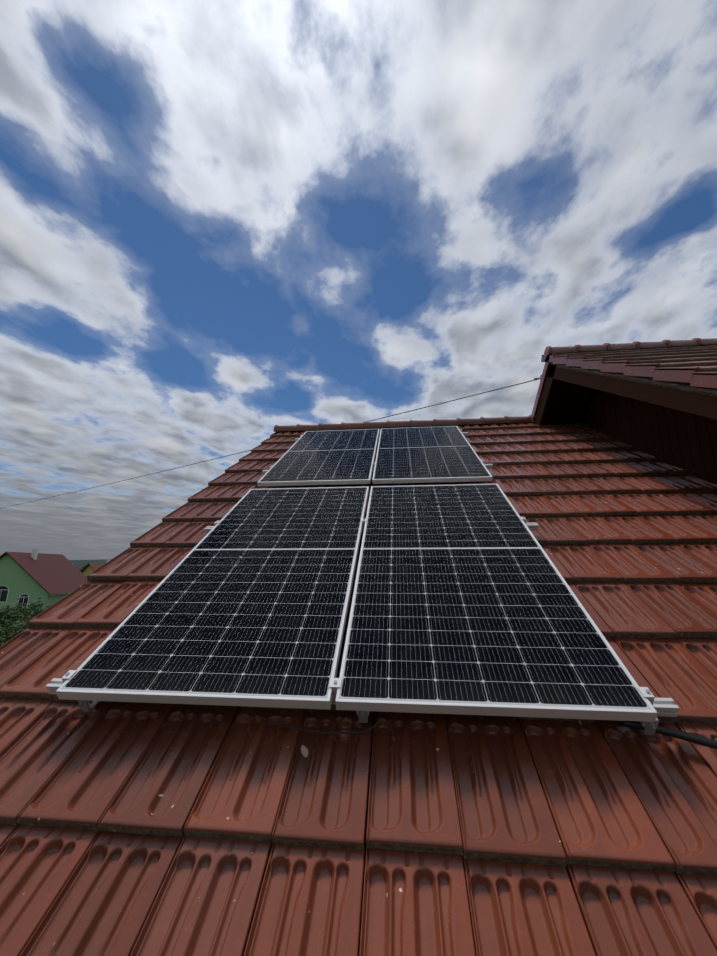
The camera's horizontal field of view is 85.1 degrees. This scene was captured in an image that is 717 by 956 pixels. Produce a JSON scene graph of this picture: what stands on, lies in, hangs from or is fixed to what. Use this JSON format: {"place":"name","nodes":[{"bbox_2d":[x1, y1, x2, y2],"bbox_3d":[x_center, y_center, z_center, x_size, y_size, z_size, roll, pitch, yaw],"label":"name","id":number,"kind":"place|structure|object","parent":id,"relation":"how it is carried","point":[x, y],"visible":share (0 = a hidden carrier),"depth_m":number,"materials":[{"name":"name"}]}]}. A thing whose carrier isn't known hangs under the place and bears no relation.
{"place":"outdoors","nodes":[
{"label":"outdoors","id":0,"kind":"place"},
{"bbox_2d":[0,0,716,559],"label":"sky","id":1,"kind":"structure","parent":0,"point":[224,223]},
{"bbox_2d":[359,719,373,949],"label":"roof deck","id":2,"kind":"structure","parent":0,"point":[367,811],"depth_m":1.24,"materials":[{"name":"black"}]},
{"bbox_2d":[0,824,18,846],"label":"roof tile","id":3,"kind":"object","parent":2,"relation":"on","point":[6,831],"visible":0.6,"depth_m":1.16,"materials":[{"name":"ceramic"}]},
{"bbox_2d":[0,701,113,825],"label":"roof tile","id":4,"kind":"object","parent":3,"relation":"on","point":[35,753],"visible":0.83,"depth_m":1.39,"materials":[{"name":"ceramic"}]},
{"bbox_2d":[0,825,98,955],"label":"roof tile","id":5,"kind":"object","parent":2,"relation":"on","point":[38,865],"visible":0.88,"depth_m":1.06,"materials":[{"name":"ceramic"}]},
{"bbox_2d":[17,702,174,829],"bbox_3d":[-0.874,0.963,1.391,0.260,0.030,0.480,-1,15,6],"label":"roof tile","id":6,"kind":"object","parent":5,"relation":"on","point":[81,787],"visible":0.98,"depth_m":1.31,"materials":[{"name":"ceramic"}]},
{"bbox_2d":[0,627,115,698],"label":"roof tile","id":7,"kind":"object","parent":2,"relation":"on","point":[75,648],"visible":0.85,"depth_m":1.78,"materials":[{"name":"ceramic"}]},
{"bbox_2d":[74,580,161,627],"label":"roof tile","id":8,"kind":"object","parent":7,"relation":"on","point":[116,607],"visible":0.83,"depth_m":2.17,"materials":[{"name":"ceramic"}]},
{"bbox_2d":[126,546,194,579],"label":"roof tile","id":9,"kind":"object","parent":8,"relation":"on","point":[162,563],"visible":0.83,"depth_m":2.56,"materials":[{"name":"ceramic"}]},
{"bbox_2d":[164,521,215,546],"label":"roof tile","id":10,"kind":"object","parent":9,"relation":"on","point":[192,533],"visible":0.85,"depth_m":2.94,"materials":[{"name":"ceramic"}]},
{"bbox_2d":[193,500,239,520],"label":"roof tile","id":11,"kind":"object","parent":10,"relation":"on","point":[217,510],"visible":0.94,"depth_m":3.35,"materials":[{"name":"ceramic"}]},
{"bbox_2d":[215,484,256,500],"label":"roof tile","id":12,"kind":"object","parent":11,"relation":"on","point":[235,492],"visible":0.98,"depth_m":3.75,"materials":[{"name":"ceramic"}]},
{"bbox_2d":[233,471,263,484],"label":"roof tile","id":13,"kind":"object","parent":12,"relation":"on","point":[255,477],"visible":0.77,"depth_m":4.13,"materials":[{"name":"ceramic"}]},
{"bbox_2d":[19,831,183,955],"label":"roof tile","id":14,"kind":"object","parent":2,"relation":"on","point":[103,903],"visible":0.88,"depth_m":1.01,"materials":[{"name":"ceramic"}]},
{"bbox_2d":[97,704,239,836],"bbox_3d":[-0.613,0.955,1.361,0.260,0.030,0.480,-1,16,6],"label":"roof tile","id":15,"kind":"object","parent":14,"relation":"on","point":[159,791],"visible":0.98,"depth_m":1.28,"materials":[{"name":"ceramic"}]},
{"bbox_2d":[130,835,271,955],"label":"roof tile","id":16,"kind":"object","parent":2,"relation":"on","point":[206,901],"visible":0.88,"depth_m":0.99,"materials":[{"name":"ceramic"}]},
{"bbox_2d":[188,485,231,501],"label":"roof tile","id":17,"kind":"object","parent":2,"relation":"on","point":[210,493],"visible":0.9,"depth_m":3.78,"materials":[{"name":"ceramic"}]},
{"bbox_2d":[208,472,246,485],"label":"roof tile","id":18,"kind":"object","parent":17,"relation":"on","point":[227,478],"visible":0.96,"depth_m":4.17,"materials":[{"name":"ceramic"}]},
{"bbox_2d":[184,707,304,841],"bbox_3d":[-0.350,0.950,1.338,0.260,0.030,0.480,-2,15,6],"label":"roof tile","id":19,"kind":"object","parent":2,"relation":"on","point":[240,795],"visible":0.96,"depth_m":1.26,"materials":[{"name":"ceramic"}]},
{"bbox_2d":[244,825,366,955],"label":"roof tile","id":20,"kind":"object","parent":2,"relation":"on","point":[309,902],"visible":0.88,"depth_m":0.97,"materials":[{"name":"ceramic"}]},
{"bbox_2d":[271,710,373,849],"bbox_3d":[-0.091,0.945,1.308,0.260,0.030,0.480,-1,15,6],"label":"roof tile","id":21,"kind":"object","parent":20,"relation":"on","point":[324,802],"visible":0.81,"depth_m":1.22,"materials":[{"name":"ceramic"}]},
{"bbox_2d":[78,700,658,734],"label":"roof hooks","id":22,"kind":"object","parent":2,"relation":"on","point":[90,705],"visible":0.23,"depth_m":1.38,"materials":[{"name":"metal"}]},
{"bbox_2d":[56,486,368,709],"bbox_3d":[-0.521,0.453,2.395,1.038,0.040,2.094,-1,19,6],"label":"solar panel","id":23,"kind":"object","parent":22,"relation":"on","point":[245,601],"visible":1,"depth_m":1.80,"materials":[{"name":"glass"}]},
{"bbox_2d":[257,429,378,485],"bbox_3d":[-0.319,-0.304,4.514,1.038,0.040,2.094,-1,19,6],"label":"solar panel","id":24,"kind":"object","parent":22,"relation":"on","point":[336,457],"visible":1,"depth_m":4.12,"materials":[{"name":"glass"}]},
{"bbox_2d":[62,429,654,705],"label":"panel clamps","id":25,"kind":"object","parent":22,"relation":"attached to","point":[334,684],"visible":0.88,"depth_m":1.42,"materials":[{"name":"metal"}]},
{"bbox_2d":[45,678,678,716],"bbox_3d":[-0.080,0.803,1.442,2.310,0.040,0.040,-1,19,6],"label":"mounting rail","id":26,"kind":"object","parent":22,"relation":"on","point":[667,707],"visible":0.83,"depth_m":1.32,"materials":[{"name":"metal"}]},
{"bbox_2d":[244,706,381,733],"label":"pv cables","id":27,"kind":"object","parent":26,"relation":"attached to","point":[290,727],"visible":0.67,"depth_m":1.36,"materials":[{"name":"black"}]},
{"bbox_2d":[335,484,656,721],"bbox_3d":[0.531,0.427,2.285,1.038,0.040,2.094,-1,19,6],"label":"solar panel","id":28,"kind":"object","parent":22,"relation":"on","point":[465,601],"visible":1,"depth_m":1.67,"materials":[{"name":"glass"}]},
{"bbox_2d":[359,848,475,955],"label":"roof tile","id":29,"kind":"object","parent":2,"relation":"on","point":[415,903],"visible":0.85,"depth_m":0.96,"materials":[{"name":"ceramic"}]},
{"bbox_2d":[366,711,462,854],"bbox_3d":[0.172,0.934,1.285,0.260,0.031,0.480,-2,15,6],"label":"roof tile","id":30,"kind":"object","parent":29,"relation":"on","point":[412,804],"visible":0.92,"depth_m":1.20,"materials":[{"name":"ceramic"}]},
{"bbox_2d":[462,855,595,955],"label":"roof tile","id":31,"kind":"object","parent":2,"relation":"on","point":[521,909],"visible":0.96,"depth_m":0.94,"materials":[{"name":"ceramic"}]},
{"bbox_2d":[445,714,566,866],"bbox_3d":[0.431,0.931,1.252,0.260,0.030,0.480,-1,15,6],"label":"roof tile","id":32,"kind":"object","parent":31,"relation":"on","point":[504,813],"visible":0.92,"depth_m":1.17,"materials":[{"name":"ceramic"}]},
{"bbox_2d":[514,464,555,477],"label":"roof tile","id":33,"kind":"object","parent":2,"relation":"on","point":[534,470],"visible":0.98,"depth_m":3.83,"materials":[{"name":"ceramic"}]},
{"bbox_2d":[503,453,539,464],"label":"roof tile","id":34,"kind":"object","parent":33,"relation":"on","point":[521,458],"visible":0.92,"depth_m":4.24,"materials":[{"name":"ceramic"}]},
{"bbox_2d":[566,864,716,955],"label":"roof tile","id":35,"kind":"object","parent":2,"relation":"on","point":[633,912],"visible":0.88,"depth_m":0.93,"materials":[{"name":"ceramic"}]},
{"bbox_2d":[518,717,674,871],"bbox_3d":[0.694,0.925,1.231,0.260,0.030,0.480,-1,15,6],"label":"roof tile","id":36,"kind":"object","parent":35,"relation":"on","point":[599,814],"visible":0.85,"depth_m":1.15,"materials":[{"name":"ceramic"}]},
{"bbox_2d":[595,720,716,875],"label":"roof tile","id":37,"kind":"object","parent":2,"relation":"on","point":[672,782],"visible":0.88,"depth_m":1.16,"materials":[{"name":"ceramic"}]},
{"bbox_2d":[599,638,675,723],"bbox_3d":[0.991,0.778,1.597,0.260,0.030,0.480,-1,15,6],"label":"roof tile","id":38,"kind":"object","parent":37,"relation":"on","point":[638,677],"visible":0.08,"depth_m":1.54,"materials":[{"name":"ceramic"}]},
{"bbox_2d":[566,582,612,637],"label":"roof tile","id":39,"kind":"object","parent":38,"relation":"on","point":[604,628],"visible":0.29,"depth_m":1.87,"materials":[{"name":"ceramic"}]},
{"bbox_2d":[540,544,572,581],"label":"roof tile","id":40,"kind":"object","parent":39,"relation":"on","point":[565,574],"visible":0.21,"depth_m":2.27,"materials":[{"name":"ceramic"}]},
{"bbox_2d":[612,638,716,724],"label":"roof tile","id":41,"kind":"object","parent":2,"relation":"on","point":[679,674],"visible":0.81,"depth_m":1.54,"materials":[{"name":"ceramic"}]},
{"bbox_2d":[572,582,675,637],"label":"roof tile","id":42,"kind":"object","parent":41,"relation":"on","point":[622,609],"visible":0.96,"depth_m":1.89,"materials":[{"name":"ceramic"}]},
{"bbox_2d":[545,544,623,581],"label":"roof tile","id":43,"kind":"object","parent":42,"relation":"on","point":[582,562],"visible":1,"depth_m":2.29,"materials":[{"name":"ceramic"}]},
{"bbox_2d":[525,517,587,544],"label":"roof tile","id":44,"kind":"object","parent":43,"relation":"on","point":[556,530],"visible":0.92,"depth_m":2.67,"materials":[{"name":"ceramic"}]},
{"bbox_2d":[509,495,561,516],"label":"roof tile","id":45,"kind":"object","parent":44,"relation":"on","point":[535,506],"visible":0.9,"depth_m":3.08,"materials":[{"name":"ceramic"}]},
{"bbox_2d":[498,478,541,494],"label":"roof tile","id":46,"kind":"object","parent":45,"relation":"on","point":[519,486],"visible":0.81,"depth_m":3.48,"materials":[{"name":"ceramic"}]},
{"bbox_2d":[492,465,525,478],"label":"roof tile","id":47,"kind":"object","parent":46,"relation":"on","point":[505,471],"visible":0.77,"depth_m":3.86,"materials":[{"name":"ceramic"}]},
{"bbox_2d":[480,454,513,464],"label":"roof tile","id":48,"kind":"object","parent":47,"relation":"on","point":[497,459],"visible":0.92,"depth_m":4.27,"materials":[{"name":"ceramic"}]},
{"bbox_2d":[621,721,716,748],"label":"corrugated conduit","id":49,"kind":"object","parent":2,"relation":"attached to","point":[687,736],"visible":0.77,"depth_m":1.27,"materials":[{"name":"black plastic"}]},
{"bbox_2d":[674,872,716,949],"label":"roof tile","id":50,"kind":"object","parent":2,"relation":"on","point":[700,891],"visible":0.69,"depth_m":0.95,"materials":[{"name":"ceramic"}]},
{"bbox_2d":[675,723,716,776],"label":"roof tile","id":51,"kind":"object","parent":2,"relation":"on","point":[708,755],"visible":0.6,"depth_m":1.31,"materials":[{"name":"ceramic"}]},
{"label":"roof tile","id":52,"kind":"object","parent":2,"relation":"on","visible":0},
{"bbox_2d":[676,582,716,613],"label":"roof tile","id":53,"kind":"object","parent":52,"relation":"on","point":[705,594],"visible":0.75,"depth_m":2.02,"materials":[{"name":"ceramic"}]},
{"bbox_2d":[631,543,716,582],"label":"roof tile","id":54,"kind":"object","parent":53,"relation":"on","point":[679,563],"visible":0.9,"depth_m":2.24,"materials":[{"name":"ceramic"}]},
{"bbox_2d":[600,515,676,543],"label":"roof tile","id":55,"kind":"object","parent":54,"relation":"on","point":[636,529],"visible":0.94,"depth_m":2.63,"materials":[{"name":"ceramic"}]},
{"bbox_2d":[575,493,636,515],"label":"roof tile","id":56,"kind":"object","parent":55,"relation":"on","point":[606,504],"visible":0.88,"depth_m":3.02,"materials":[{"name":"ceramic"}]},
{"bbox_2d":[557,477,607,493],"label":"roof tile","id":57,"kind":"object","parent":56,"relation":"on","point":[581,485],"visible":0.92,"depth_m":3.41,"materials":[{"name":"ceramic"}]},
{"bbox_2d":[541,463,584,477],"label":"roof tile","id":58,"kind":"object","parent":57,"relation":"on","point":[565,470],"visible":0.85,"depth_m":3.80,"materials":[{"name":"ceramic"}]},
{"bbox_2d":[528,452,566,463],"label":"roof tile","id":59,"kind":"object","parent":58,"relation":"on","point":[546,458],"visible":0.9,"depth_m":4.20,"materials":[{"name":"ceramic"}]},
{"label":"roof tile","id":60,"kind":"object","parent":2,"relation":"on","visible":0},
{"bbox_2d":[0,697,52,751],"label":"roof tile","id":61,"kind":"object","parent":60,"relation":"on","point":[18,716],"visible":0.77,"depth_m":1.55,"materials":[{"name":"ceramic"}]},
{"bbox_2d":[372,426,492,483],"bbox_3d":[0.733,-0.329,4.404,1.038,0.040,2.094,-1,19,6],"label":"solar panel","id":62,"kind":"object","parent":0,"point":[427,454],"visible":1,"depth_m":4.00,"materials":[{"name":"glass"}]},
{"bbox_2d":[533,362,550,423],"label":"roof back slab","id":63,"kind":"structure","parent":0,"point":[540,398],"depth_m":5.55,"materials":[{"name":"tile"}]},
{"bbox_2d":[534,362,556,424],"bbox_3d":[2.805,0.615,7.106,0.034,0.205,6.060,-1,-46,6],"label":"barge board","id":64,"kind":"object","parent":63,"relation":"attached to","point":[545,397],"depth_m":5.37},
{"bbox_2d":[542,379,594,423],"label":"soffit","id":65,"kind":"structure","parent":63,"relation":"attached to","point":[568,402],"depth_m":5.48,"materials":[{"name":"brown wood"}]},
{"bbox_2d":[541,354,716,388],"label":"roof tiles","id":66,"kind":"object","parent":63,"relation":"attached to","point":[693,376],"visible":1,"depth_m":3.14,"materials":[{"name":"ceramic"}]},
{"bbox_2d":[557,356,716,390],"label":"roof deck","id":67,"kind":"structure","parent":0,"point":[679,383],"depth_m":3.26,"materials":[{"name":"black"}]},
{"bbox_2d":[546,363,716,419],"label":"barge board","id":68,"kind":"object","parent":67,"relation":"attached to","point":[702,402],"visible":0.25,"depth_m":3.16,"materials":[{"name":"brown wood"}]},
{"bbox_2d":[582,389,716,483],"bbox_3d":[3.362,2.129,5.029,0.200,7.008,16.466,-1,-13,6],"label":"dormer wall","id":69,"kind":"structure","parent":0,"point":[684,440],"depth_m":4.00,"materials":[{"name":"brown wood"}]},
{"label":"roof tile","id":70,"kind":"object","parent":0,"visible":0},
{"bbox_2d":[675,543,716,568],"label":"roof tile","id":71,"kind":"object","parent":70,"relation":"on","point":[706,553],"visible":0.71,"depth_m":2.37,"materials":[{"name":"ceramic"}]},
{"bbox_2d":[637,515,716,542],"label":"roof tile","id":72,"kind":"object","parent":71,"relation":"on","point":[679,529],"visible":0.85,"depth_m":2.60,"materials":[{"name":"ceramic"}]},
{"bbox_2d":[609,493,676,514],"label":"roof tile","id":73,"kind":"object","parent":72,"relation":"on","point":[641,504],"visible":0.88,"depth_m":2.99,"materials":[{"name":"ceramic"}]},
{"bbox_2d":[586,476,641,493],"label":"roof tile","id":74,"kind":"object","parent":73,"relation":"on","point":[612,484],"visible":0.75,"depth_m":3.38,"materials":[{"name":"ceramic"}]},
{"bbox_2d":[566,463,614,476],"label":"roof tile","id":75,"kind":"object","parent":74,"relation":"on","point":[590,470],"visible":0.88,"depth_m":3.77,"materials":[{"name":"ceramic"}]},
{"bbox_2d":[551,452,592,462],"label":"roof tile","id":76,"kind":"object","parent":75,"relation":"on","point":[572,457],"visible":0.88,"depth_m":4.17,"materials":[{"name":"ceramic"}]},
{"label":"roof tile","id":77,"kind":"object","parent":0,"visible":0},
{"bbox_2d":[678,514,716,534],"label":"roof tile","id":78,"kind":"object","parent":77,"relation":"on","point":[707,522],"visible":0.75,"depth_m":2.72,"materials":[{"name":"ceramic"}]},
{"bbox_2d":[643,493,715,514],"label":"roof tile","id":79,"kind":"object","parent":78,"relation":"on","point":[680,504],"visible":0.85,"depth_m":2.96,"materials":[{"name":"ceramic"}]},
{"bbox_2d":[615,476,676,492],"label":"roof tile","id":80,"kind":"object","parent":79,"relation":"on","point":[645,484],"visible":0.79,"depth_m":3.35,"materials":[{"name":"ceramic"}]},
{"bbox_2d":[594,462,645,475],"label":"roof tile","id":81,"kind":"object","parent":80,"relation":"on","point":[619,469],"visible":0.81,"depth_m":3.75,"materials":[{"name":"ceramic"}]},
{"bbox_2d":[576,451,620,462],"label":"roof tile","id":82,"kind":"object","parent":81,"relation":"on","point":[598,456],"visible":0.9,"depth_m":4.15,"materials":[{"name":"ceramic"}]},
{"label":"roof tile","id":83,"kind":"object","parent":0,"visible":0},
{"bbox_2d":[677,492,716,513],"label":"roof tile","id":84,"kind":"object","parent":83,"relation":"on","point":[708,499],"visible":0.77,"depth_m":3.06,"materials":[{"name":"ceramic"}]},
{"bbox_2d":[646,475,711,492],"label":"roof tile","id":85,"kind":"object","parent":84,"relation":"on","point":[680,484],"visible":0.85,"depth_m":3.33,"materials":[{"name":"ceramic"}]},
{"bbox_2d":[621,461,675,474],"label":"roof tile","id":86,"kind":"object","parent":85,"relation":"on","point":[648,468],"visible":0.9,"depth_m":3.72,"materials":[{"name":"ceramic"}]},
{"bbox_2d":[601,450,647,461],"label":"roof tile","id":87,"kind":"object","parent":86,"relation":"on","point":[624,456],"visible":0.9,"depth_m":4.12,"materials":[{"name":"ceramic"}]},
{"label":"ground","id":88,"kind":"structure","parent":0,"visible":0},
{"bbox_2d":[0,604,32,644],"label":"garden tree","id":89,"kind":"object","parent":88,"relation":"on","point":[7,614],"visible":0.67,"depth_m":38.14,"materials":[{"name":"green plant"}]},
{"bbox_2d":[0,617,32,646],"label":"garden tree","id":90,"kind":"object","parent":88,"relation":"on","point":[11,631],"visible":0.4,"depth_m":34.26,"materials":[{"name":"green plant"}]},
{"bbox_2d":[0,548,88,625],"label":"house","id":91,"kind":"structure","parent":88,"relation":"on","point":[35,575],"depth_m":61.34,"materials":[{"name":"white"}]},
{"bbox_3d":[-48.823,10.276,34.592,1.200,11.410,0.237,-1,-13,6],"label":"utility pole","id":92,"kind":"object","parent":88,"relation":"on","visible":0},
{"bbox_2d":[3,379,538,507],"bbox_3d":[-23.094,2.085,20.648,60.000,0.723,0.012,-8,-15,30],"label":"service wire","id":93,"kind":"object","parent":92,"relation":"attached to","point":[363,422],"visible":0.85,"depth_m":6.88,"materials":[{"name":"black"}]},
{"label":"roof tile","id":94,"kind":"object","parent":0,"visible":0},
{"bbox_2d":[0,627,74,686],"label":"roof tile","id":95,"kind":"object","parent":94,"relation":"on","point":[22,650],"visible":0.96,"depth_m":1.90,"materials":[{"name":"ceramic"}]},
{"bbox_2d":[27,580,125,627],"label":"roof tile","id":96,"kind":"object","parent":95,"relation":"on","point":[68,610],"visible":0.94,"depth_m":2.20,"materials":[{"name":"ceramic"}]},
{"bbox_2d":[87,546,163,579],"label":"roof tile","id":97,"kind":"object","parent":96,"relation":"on","point":[123,565],"visible":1,"depth_m":2.59,"materials":[{"name":"ceramic"}]},
{"bbox_2d":[130,521,191,546],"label":"roof tile","id":98,"kind":"object","parent":97,"relation":"on","point":[161,533],"visible":0.92,"depth_m":2.99,"materials":[{"name":"ceramic"}]},
{"bbox_2d":[162,501,214,521],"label":"roof tile","id":99,"kind":"object","parent":98,"relation":"on","point":[188,511],"visible":0.96,"depth_m":3.39,"materials":[{"name":"ceramic"}]},
{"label":"roof tile","id":100,"kind":"object","parent":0,"visible":0},
{"bbox_2d":[675,637,716,678],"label":"roof tile","id":101,"kind":"object","parent":100,"relation":"on","point":[703,651],"visible":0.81,"depth_m":1.66,"materials":[{"name":"ceramic"}]},
{"bbox_2d":[623,582,716,637],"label":"roof tile","id":102,"kind":"object","parent":101,"relation":"on","point":[678,610],"visible":0.83,"depth_m":1.89,"materials":[{"name":"ceramic"}]},
{"bbox_2d":[587,543,676,582],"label":"roof tile","id":103,"kind":"object","parent":102,"relation":"on","point":[629,562],"visible":0.9,"depth_m":2.26,"materials":[{"name":"ceramic"}]},
{"bbox_2d":[562,516,631,543],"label":"roof tile","id":104,"kind":"object","parent":103,"relation":"on","point":[595,529],"visible":0.96,"depth_m":2.66,"materials":[{"name":"ceramic"}]},
{"bbox_2d":[542,494,599,515],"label":"roof tile","id":105,"kind":"object","parent":104,"relation":"on","point":[571,505],"visible":0.92,"depth_m":3.05,"materials":[{"name":"ceramic"}]},
{"bbox_2d":[526,478,574,494],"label":"roof tile","id":106,"kind":"object","parent":105,"relation":"on","point":[550,486],"visible":0.9,"depth_m":3.44,"materials":[{"name":"ceramic"}]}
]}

